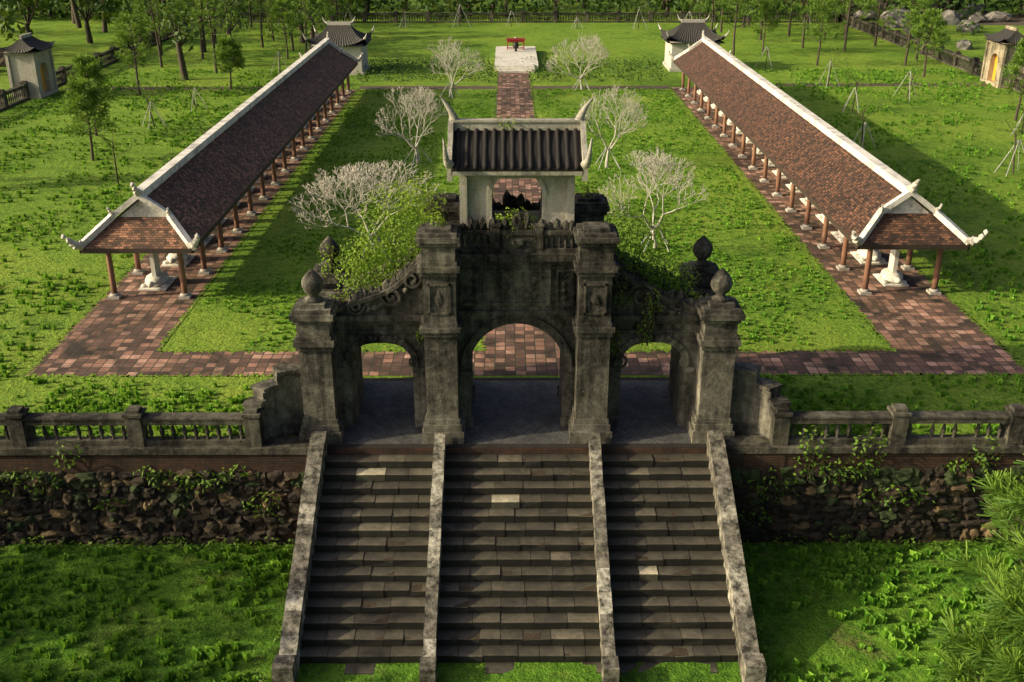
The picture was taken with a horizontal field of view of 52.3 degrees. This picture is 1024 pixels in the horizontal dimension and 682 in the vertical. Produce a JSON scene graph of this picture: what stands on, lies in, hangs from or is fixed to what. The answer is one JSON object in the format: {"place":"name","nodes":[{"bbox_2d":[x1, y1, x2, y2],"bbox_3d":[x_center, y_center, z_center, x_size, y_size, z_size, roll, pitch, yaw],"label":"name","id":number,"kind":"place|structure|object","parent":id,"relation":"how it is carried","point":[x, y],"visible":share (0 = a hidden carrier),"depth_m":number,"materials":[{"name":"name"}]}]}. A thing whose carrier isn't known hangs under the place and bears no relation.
{"place":"outdoors","nodes":[
{"label":"outdoors","id":0,"kind":"place"},
{"bbox_2d":[0,0,1023,681],"bbox_3d":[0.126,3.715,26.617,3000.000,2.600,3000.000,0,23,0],"label":"ground","id":1,"kind":"structure","parent":0,"point":[810,634],"depth_m":39.99,"materials":[{"name":"green plant"}]},
{"bbox_2d":[0,49,5,66],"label":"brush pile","id":2,"kind":"object","parent":1,"relation":"on","point":[2,61],"visible":0.27,"depth_m":82.58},
{"bbox_2d":[0,81,29,110],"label":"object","id":3,"kind":"structure","parent":1,"relation":"on","point":[24,94],"depth_m":67.72,"materials":[{"name":"grey stone"}]},
{"bbox_2d":[0,0,30,21],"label":"tree","id":4,"kind":"object","parent":1,"relation":"on","point":[10,15],"visible":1,"depth_m":81.97,"materials":[{"name":"green plant"}]},
{"bbox_2d":[0,0,50,40],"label":"tree","id":5,"kind":"object","parent":1,"relation":"on","point":[30,12],"visible":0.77,"depth_m":92.98,"materials":[{"name":"green plant"}]},
{"bbox_2d":[0,33,58,98],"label":"side gate","id":6,"kind":"structure","parent":1,"relation":"on","point":[29,58],"depth_m":69.27,"materials":[{"name":"paint"}]},
{"bbox_2d":[23,0,84,16],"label":"tree","id":7,"kind":"object","parent":1,"relation":"on","point":[54,12],"visible":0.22,"depth_m":116.86,"materials":[{"name":"green plant"}]},
{"bbox_2d":[70,0,81,27],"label":"tree","id":8,"kind":"object","parent":1,"relation":"on","point":[76,17],"visible":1,"depth_m":106.11,"materials":[{"name":"brown plant"}]},
{"bbox_2d":[61,75,115,160],"bbox_3d":[-21.393,-11.242,52.728,2.362,4.332,2.721,-16,28,-32],"label":"tree","id":9,"kind":"object","parent":1,"relation":"on","point":[84,101],"visible":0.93,"depth_m":52.17,"materials":[{"name":"green plant"}]},
{"bbox_2d":[60,53,118,135],"bbox_3d":[-23.469,-13.727,58.173,3.032,4.611,3.105,0,23,0],"label":"tree","id":10,"kind":"object","parent":1,"relation":"on","point":[87,68],"visible":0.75,"depth_m":57.44,"materials":[{"name":"green plant"}]},
{"bbox_2d":[59,0,122,32],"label":"tree","id":11,"kind":"object","parent":1,"relation":"on","point":[105,20],"visible":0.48,"depth_m":101.92,"materials":[{"name":"green plant"}]},
{"bbox_2d":[57,0,133,43],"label":"tree","id":12,"kind":"object","parent":1,"relation":"on","point":[104,8],"visible":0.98,"depth_m":94.61,"materials":[{"name":"green plant"}]},
{"bbox_2d":[66,108,142,183],"bbox_3d":[-18.392,-8.630,47.529,3.327,3.623,2.905,0,23,0],"label":"sapling","id":13,"kind":"object","parent":1,"relation":"on","point":[80,127],"visible":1,"depth_m":47.54,"materials":[{"name":"plant"}]},
{"bbox_2d":[55,16,206,85],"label":"fence","id":14,"kind":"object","parent":1,"relation":"on","point":[62,74],"depth_m":84.44,"materials":[{"name":"grey stone"}]},
{"bbox_2d":[112,12,153,94],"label":"tree","id":15,"kind":"object","parent":1,"relation":"on","point":[137,30],"visible":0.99,"depth_m":69.35,"materials":[{"name":"green plant"}]},
{"bbox_2d":[127,76,164,126],"bbox_3d":[-21.273,-14.064,61.127,1.832,2.914,2.549,-12,26,-26],"label":"sapling","id":16,"kind":"object","parent":1,"relation":"on","point":[149,96],"visible":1,"depth_m":61.09,"materials":[{"name":"plant"}]},
{"bbox_2d":[124,0,182,66],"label":"tree","id":17,"kind":"object","parent":1,"relation":"on","point":[142,17],"visible":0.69,"depth_m":80.88,"materials":[{"name":"green plant"}]},
{"bbox_2d":[124,0,186,55],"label":"tree","id":18,"kind":"object","parent":1,"relation":"on","point":[157,18],"visible":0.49,"depth_m":87.30,"materials":[{"name":"green plant"}]},
{"bbox_2d":[151,2,206,79],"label":"tree","id":19,"kind":"object","parent":1,"relation":"on","point":[177,33],"visible":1,"depth_m":75.65,"materials":[{"name":"green plant"}]},
{"bbox_2d":[166,0,219,58],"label":"tree","id":20,"kind":"object","parent":1,"relation":"on","point":[200,34],"visible":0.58,"depth_m":85.41,"materials":[{"name":"green plant"}]},
{"bbox_2d":[180,0,208,52],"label":"tree","id":21,"kind":"object","parent":1,"relation":"on","point":[203,36],"visible":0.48,"depth_m":89.23,"materials":[{"name":"green plant"}]},
{"bbox_2d":[191,0,225,44],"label":"tree","id":22,"kind":"object","parent":1,"relation":"on","point":[211,3],"visible":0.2,"depth_m":91.59,"materials":[{"name":"green plant"}]},
{"bbox_2d":[180,0,248,72],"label":"tree","id":23,"kind":"object","parent":1,"relation":"on","point":[208,15],"visible":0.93,"depth_m":78.13,"materials":[{"name":"green plant"}]},
{"bbox_2d":[207,34,245,88],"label":"tree","id":24,"kind":"object","parent":1,"relation":"on","point":[227,54],"visible":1,"depth_m":72.14,"materials":[{"name":"green plant"}]},
{"bbox_2d":[214,0,249,65],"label":"tree","id":25,"kind":"object","parent":1,"relation":"on","point":[231,26],"visible":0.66,"depth_m":82.10,"materials":[{"name":"green plant"}]},
{"bbox_2d":[223,0,282,47],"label":"tree","id":26,"kind":"object","parent":1,"relation":"on","point":[260,16],"visible":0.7,"depth_m":91.88,"materials":[{"name":"green plant"}]},
{"bbox_2d":[251,0,283,40],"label":"tree","id":27,"kind":"object","parent":1,"relation":"on","point":[256,6],"visible":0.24,"depth_m":96.36,"materials":[{"name":"green plant"}]},
{"bbox_2d":[261,0,302,58],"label":"tree","id":28,"kind":"object","parent":1,"relation":"on","point":[286,10],"visible":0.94,"depth_m":85.16,"materials":[{"name":"green plant"}]},
{"bbox_2d":[271,0,304,42],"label":"tree","id":29,"kind":"object","parent":1,"relation":"on","point":[302,39],"visible":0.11,"depth_m":95.27,"materials":[{"name":"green plant"}]},
{"bbox_2d":[266,0,322,50],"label":"tree","id":30,"kind":"object","parent":1,"relation":"on","point":[292,41],"visible":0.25,"depth_m":90.40,"materials":[{"name":"green plant"}]},
{"bbox_2d":[281,0,331,53],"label":"tree","id":31,"kind":"object","parent":1,"relation":"on","point":[306,4],"visible":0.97,"depth_m":83.31,"materials":[{"name":"green plant"}]},
{"bbox_2d":[288,3,324,49],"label":"tree","id":32,"kind":"object","parent":1,"relation":"on","point":[312,35],"visible":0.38,"depth_m":89.01,"materials":[{"name":"green plant"}]},
{"bbox_2d":[318,0,345,21],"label":"tree","id":33,"kind":"object","parent":1,"relation":"on","point":[329,3],"visible":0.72,"depth_m":100.31,"materials":[{"name":"green plant"}]},
{"bbox_2d":[302,17,373,74],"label":"pavilion","id":34,"kind":"structure","parent":1,"relation":"on","point":[351,40],"depth_m":78.78,"materials":[{"name":"tile"}]},
{"bbox_2d":[319,0,357,21],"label":"tree","id":35,"kind":"object","parent":1,"relation":"on","point":[347,10],"visible":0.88,"depth_m":96.53,"materials":[{"name":"green plant"}]},
{"bbox_2d":[325,0,385,15],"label":"tree","id":36,"kind":"object","parent":1,"relation":"on","point":[368,8],"visible":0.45,"depth_m":116.98,"materials":[{"name":"green plant"}]},
{"bbox_2d":[335,0,377,18],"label":"tree","id":37,"kind":"object","parent":1,"relation":"on","point":[360,2],"visible":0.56,"depth_m":113.98,"materials":[{"name":"green plant"}]},
{"bbox_2d":[287,160,445,253],"bbox_3d":[-5.367,-4.847,38.909,5.921,3.546,4.809,0,23,0],"label":"frangipani","id":38,"kind":"object","parent":1,"relation":"on","point":[351,172],"visible":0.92,"depth_m":38.32,"materials":[{"name":"grey plant"}]},
{"bbox_2d":[373,85,448,162],"bbox_3d":[-5.006,-10.766,52.208,3.910,3.944,3.838,0,23,0],"label":"frangipani","id":39,"kind":"object","parent":1,"relation":"on","point":[420,93],"visible":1,"depth_m":51.84,"materials":[{"name":"grey plant"}]},
{"bbox_2d":[426,36,485,96],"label":"frangipani","id":40,"kind":"object","parent":1,"relation":"on","point":[457,65],"visible":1,"depth_m":69.31,"materials":[{"name":"beige plant"}]},
{"bbox_2d":[445,0,502,16],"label":"tree","id":41,"kind":"object","parent":1,"relation":"on","point":[475,2],"visible":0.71,"depth_m":115.34,"materials":[{"name":"green plant"}]},
{"bbox_2d":[1,0,1008,45],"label":"rocks","id":42,"kind":"object","parent":1,"relation":"on","point":[960,29],"visible":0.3,"depth_m":101.53,"materials":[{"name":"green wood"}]},
{"bbox_2d":[0,541,1019,681],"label":"lawn tufts","id":43,"kind":"object","parent":1,"relation":"on","point":[837,560],"visible":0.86,"depth_m":24.27,"materials":[{"name":"green plant"}]},
{"bbox_2d":[352,55,667,81],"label":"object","id":44,"kind":"object","parent":1,"relation":"on","point":[416,70],"visible":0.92,"depth_m":79.40,"materials":[{"name":"green plant"}]},
{"bbox_2d":[0,533,1019,681],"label":"wall weeds","id":45,"kind":"object","parent":1,"relation":"on","point":[764,648],"depth_m":26.29,"materials":[{"name":"green plant"}]},
{"bbox_2d":[0,464,1023,545],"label":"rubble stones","id":46,"kind":"object","parent":1,"relation":"on","point":[72,507],"visible":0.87,"depth_m":26.14,"materials":[{"name":"brown stone"}]},
{"bbox_2d":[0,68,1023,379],"bbox_3d":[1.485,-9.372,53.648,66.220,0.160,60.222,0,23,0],"label":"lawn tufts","id":47,"kind":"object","parent":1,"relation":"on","point":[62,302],"visible":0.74,"depth_m":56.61,"materials":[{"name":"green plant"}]},
{"bbox_2d":[0,435,1023,540],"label":"retaining wall","id":48,"kind":"structure","parent":1,"relation":"on","point":[217,459],"depth_m":25.66,"materials":[{"name":"rubble stone"},{"name":"brick"},{"name":"aged plaster"}]},
{"bbox_2d":[0,405,264,446],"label":"balustrade","id":49,"kind":"object","parent":48,"relation":"on","point":[18,422],"visible":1,"depth_m":25.48,"materials":[{"name":"grey stone"}]},
{"bbox_2d":[0,425,1023,526],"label":"wall weeds","id":50,"kind":"object","parent":48,"relation":"attached to","point":[852,469],"depth_m":25.69,"materials":[{"name":"green plant"}]},
{"bbox_2d":[769,403,1023,445],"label":"balustrade","id":51,"kind":"object","parent":48,"relation":"on","point":[896,419],"visible":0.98,"depth_m":25.53,"materials":[{"name":"grey stone"}]},
{"bbox_2d":[1,0,1023,20],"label":"shrub belt","id":52,"kind":"object","parent":1,"relation":"on","point":[618,4],"visible":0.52,"depth_m":113.54,"materials":[{"name":"green plant"}]},
{"bbox_2d":[242,362,790,542],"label":"wing walls","id":53,"kind":"structure","parent":1,"relation":"on","point":[754,397],"depth_m":25.86,"materials":[{"name":"aged plaster"},{"name":"stone"}]},
{"bbox_2d":[342,380,691,443],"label":"gate floor","id":54,"kind":"structure","parent":1,"relation":"on","point":[516,412],"depth_m":27.40,"materials":[{"name":"stone"}]},
{"bbox_2d":[296,377,737,454],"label":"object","id":55,"kind":"object","parent":54,"relation":"attached to","point":[508,449],"visible":0.21,"depth_m":25.87,"materials":[{"name":"grey stone"}]},
{"bbox_2d":[495,46,538,72],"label":"platform","id":56,"kind":"structure","parent":1,"relation":"on","point":[510,60],"depth_m":83.47,"materials":[{"name":"stone"}]},
{"bbox_2d":[506,37,524,49],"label":"altar table","id":57,"kind":"object","parent":56,"relation":"on","point":[515,39],"visible":0.97,"depth_m":88.36,"materials":[{"name":"red paint"}]},
{"bbox_2d":[289,189,745,443],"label":"gate","id":58,"kind":"structure","parent":1,"relation":"on","point":[449,296],"depth_m":25.48,"materials":[{"name":"grey stone"}]},
{"bbox_2d":[316,113,707,355],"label":"climbing vines","id":59,"kind":"object","parent":58,"relation":"on","point":[382,256],"visible":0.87,"depth_m":25.76,"materials":[{"name":"green plant"}]},
{"bbox_2d":[441,98,592,246],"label":"gate pavilion","id":60,"kind":"structure","parent":58,"relation":"on","point":[551,156],"depth_m":24.50,"materials":[{"name":"white paint"}]},
{"bbox_2d":[300,454,737,673],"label":"stairs","id":61,"kind":"structure","parent":1,"relation":"on","point":[518,576],"depth_m":23.87,"materials":[{"name":"grey stone"}]},
{"bbox_2d":[271,430,766,681],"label":"stair parapets","id":62,"kind":"object","parent":1,"relation":"on","point":[751,663],"visible":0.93,"depth_m":23.41,"materials":[{"name":"grey stone"}]},
{"bbox_2d":[22,71,1023,376],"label":"grass edges","id":63,"kind":"object","parent":1,"relation":"on","point":[804,245],"depth_m":32.21,"materials":[{"name":"green plant"}]},
{"bbox_2d":[25,73,1023,375],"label":"brick paths","id":64,"kind":"structure","parent":1,"relation":"on","point":[919,327],"depth_m":32.67,"materials":[{"name":"brick"}]},
{"bbox_2d":[106,75,351,298],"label":"columns","id":65,"kind":"structure","parent":64,"relation":"on","point":[185,293],"depth_m":42.07,"materials":[{"name":"red paint"}]},
{"bbox_2d":[61,32,363,253],"bbox_3d":[-12.375,-12.006,52.573,4.484,2.269,41.906,0,23,0],"label":"roof","id":66,"kind":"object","parent":65,"relation":"on","point":[188,198],"visible":1,"depth_m":40.51,"materials":[{"name":"tile"}]},
{"bbox_2d":[138,93,333,290],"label":"stone steles","id":67,"kind":"object","parent":64,"relation":"on","point":[157,279],"visible":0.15,"depth_m":36.55,"materials":[{"name":"stone"}]},
{"bbox_2d":[697,89,908,286],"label":"stone steles","id":68,"kind":"object","parent":64,"relation":"on","point":[891,275],"visible":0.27,"depth_m":38.71,"materials":[{"name":"stone"}]},
{"bbox_2d":[679,72,943,294],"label":"columns","id":69,"kind":"structure","parent":64,"relation":"on","point":[865,290],"depth_m":42.55,"materials":[{"name":"red paint"}]},
{"bbox_2d":[668,30,988,249],"bbox_3d":[13.194,-12.260,53.172,4.464,2.263,42.411,0,23,0],"label":"roof","id":70,"kind":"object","parent":69,"relation":"on","point":[858,197],"visible":1,"depth_m":41.12,"materials":[{"name":"tile"}]},
{"bbox_2d":[206,10,843,22],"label":"fence","id":71,"kind":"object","parent":1,"relation":"on","point":[650,14],"depth_m":110.87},
{"bbox_2d":[64,83,986,89],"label":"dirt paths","id":72,"kind":"structure","parent":1,"relation":"on","point":[541,87],"depth_m":73.84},
{"bbox_2d":[545,32,609,89],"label":"frangipani","id":73,"kind":"object","parent":1,"relation":"on","point":[593,49],"visible":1,"depth_m":71.75,"materials":[{"name":"beige plant"}]},
{"bbox_2d":[573,82,648,167],"bbox_3d":[4.812,-10.627,51.504,3.922,4.244,3.688,0,23,0],"label":"frangipani","id":74,"kind":"object","parent":1,"relation":"on","point":[621,127],"visible":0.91,"depth_m":51.13,"materials":[{"name":"beige plant"}]},
{"bbox_2d":[598,146,708,247],"bbox_3d":[5.252,-5.342,39.572,4.174,3.958,4.324,0,23,0],"label":"frangipani","id":75,"kind":"object","parent":1,"relation":"on","point":[654,159],"visible":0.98,"depth_m":38.67,"materials":[{"name":"grey plant"}]},
{"bbox_2d":[643,0,699,16],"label":"tree","id":76,"kind":"object","parent":1,"relation":"on","point":[667,10],"visible":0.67,"depth_m":116.06,"materials":[{"name":"green plant"}]},
{"bbox_2d":[658,14,729,71],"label":"pavilion","id":77,"kind":"structure","parent":1,"relation":"on","point":[681,35],"depth_m":80.39,"materials":[{"name":"tile"}]},
{"bbox_2d":[695,0,733,29],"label":"tree","id":78,"kind":"object","parent":1,"relation":"on","point":[712,10],"visible":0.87,"depth_m":94.75,"materials":[{"name":"green plant"}]},
{"bbox_2d":[717,0,756,33],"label":"tree","id":79,"kind":"object","parent":1,"relation":"on","point":[740,5],"visible":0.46,"depth_m":98.74,"materials":[{"name":"green plant"}]},
{"bbox_2d":[714,0,763,54],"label":"tree","id":80,"kind":"object","parent":1,"relation":"on","point":[737,2],"visible":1,"depth_m":87.31,"materials":[{"name":"green plant"}]},
{"bbox_2d":[741,0,784,39],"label":"tree","id":81,"kind":"object","parent":1,"relation":"on","point":[760,37],"visible":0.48,"depth_m":97.14,"materials":[{"name":"green plant"}]},
{"bbox_2d":[748,0,780,51],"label":"tree","id":82,"kind":"object","parent":1,"relation":"on","point":[766,9],"visible":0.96,"depth_m":89.26,"materials":[{"name":"green plant"}]},
{"bbox_2d":[782,0,799,35],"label":"tree","id":83,"kind":"object","parent":1,"relation":"on","point":[789,27],"visible":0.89,"depth_m":100.08,"materials":[{"name":"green plant"}]},
{"bbox_2d":[779,0,825,47],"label":"tree","id":84,"kind":"object","parent":1,"relation":"on","point":[797,6],"visible":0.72,"depth_m":91.33,"materials":[{"name":"green plant"}]},
{"bbox_2d":[797,0,846,65],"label":"tree","id":85,"kind":"object","parent":1,"relation":"on","point":[824,18],"visible":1,"depth_m":81.60,"materials":[{"name":"green plant"}]},
{"bbox_2d":[819,0,846,39],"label":"tree","id":86,"kind":"object","parent":1,"relation":"on","point":[837,8],"visible":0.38,"depth_m":96.75,"materials":[{"name":"green plant"}]},
{"bbox_2d":[824,40,850,86],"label":"sapling","id":87,"kind":"object","parent":1,"relation":"on","point":[833,59],"visible":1,"depth_m":72.85,"materials":[{"name":"plant"}]},
{"bbox_2d":[834,57,872,111],"bbox_3d":[21.100,-16.033,65.206,2.087,3.306,2.670,18,29,35],"label":"sapling","id":88,"kind":"object","parent":1,"relation":"on","point":[857,84],"visible":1,"depth_m":64.82,"materials":[{"name":"plant"}]},
{"bbox_2d":[832,0,875,51],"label":"tree","id":89,"kind":"object","parent":1,"relation":"on","point":[849,12],"visible":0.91,"depth_m":89.20,"materials":[{"name":"green plant"}]},
{"bbox_2d":[843,91,889,146],"bbox_3d":[18.806,-11.890,56.017,2.458,2.933,1.372,0,23,0],"label":"sapling","id":90,"kind":"object","parent":1,"relation":"on","point":[865,110],"visible":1,"depth_m":55.81,"materials":[{"name":"plant"}]},
{"bbox_2d":[860,0,908,45],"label":"tree","id":91,"kind":"object","parent":1,"relation":"on","point":[877,8],"visible":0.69,"depth_m":93.33,"materials":[{"name":"green plant"}]},
{"bbox_2d":[877,0,942,65],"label":"tree","id":92,"kind":"object","parent":1,"relation":"on","point":[907,14],"visible":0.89,"depth_m":81.60,"materials":[{"name":"green plant"}]},
{"bbox_2d":[840,13,982,76],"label":"fence","id":93,"kind":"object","parent":1,"relation":"on","point":[891,36],"depth_m":90.42,"materials":[{"name":"grey stone"}]},
{"bbox_2d":[811,1,1023,25],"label":"dirt patches","id":94,"kind":"object","parent":1,"relation":"on","point":[1015,19],"visible":0.12,"depth_m":112.91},
{"bbox_2d":[973,0,1023,16],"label":"tree","id":95,"kind":"object","parent":94,"relation":"on","point":[995,6],"visible":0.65,"depth_m":116.31,"materials":[{"name":"green plant"}]},
{"bbox_2d":[898,55,941,97],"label":"sapling","id":96,"kind":"object","parent":1,"relation":"on","point":[916,71],"visible":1,"depth_m":69.03,"materials":[{"name":"plant"}]},
{"bbox_2d":[902,0,939,60],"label":"tree","id":97,"kind":"object","parent":1,"relation":"on","point":[916,19],"visible":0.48,"depth_m":84.23,"materials":[{"name":"green plant"}]},
{"bbox_2d":[905,7,950,76],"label":"tree","id":98,"kind":"object","parent":1,"relation":"on","point":[935,23],"visible":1,"depth_m":76.72,"materials":[{"name":"green plant"}]},
{"bbox_2d":[854,0,1010,49],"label":"rocks","id":99,"kind":"object","parent":1,"relation":"on","point":[952,17],"visible":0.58,"depth_m":110.42,"materials":[{"name":"grey stone"}]},
{"bbox_2d":[921,558,1023,681],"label":"pine","id":100,"kind":"object","parent":1,"relation":"on","point":[991,656],"visible":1,"depth_m":18.10,"materials":[{"name":"green plant"}]},
{"bbox_2d":[942,453,1023,605],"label":"pine","id":101,"kind":"object","parent":1,"relation":"on","point":[1013,502],"visible":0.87,"depth_m":21.90,"materials":[{"name":"green plant"}]},
{"bbox_2d":[980,25,1023,87],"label":"shrine","id":102,"kind":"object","parent":1,"relation":"on","point":[1000,49],"depth_m":73.63,"materials":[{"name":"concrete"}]},
{"bbox_2d":[992,100,1023,173],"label":"sapling","id":103,"kind":"object","parent":1,"relation":"on","point":[1015,137],"visible":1,"depth_m":50.49,"materials":[{"name":"plant"}]},
{"bbox_2d":[994,140,1023,175],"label":"tree support stakes","id":104,"kind":"object","parent":1,"relation":"on","point":[1019,141],"visible":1,"depth_m":50.55,"materials":[{"name":"beige wood"}]},
{"bbox_2d":[1001,38,1023,120],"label":"tree","id":105,"kind":"object","parent":1,"relation":"on","point":[1019,60],"visible":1,"depth_m":61.96,"materials":[{"name":"green plant"}]},
{"bbox_2d":[1009,72,1023,92],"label":"wall","id":106,"kind":"structure","parent":1,"relation":"on","point":[1017,85],"depth_m":72.68,"materials":[{"name":"grey stone"}]},
{"bbox_2d":[341,273,695,290],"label":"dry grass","id":107,"kind":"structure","parent":0,"point":[372,282],"depth_m":26.11,"materials":[{"name":"plant"}]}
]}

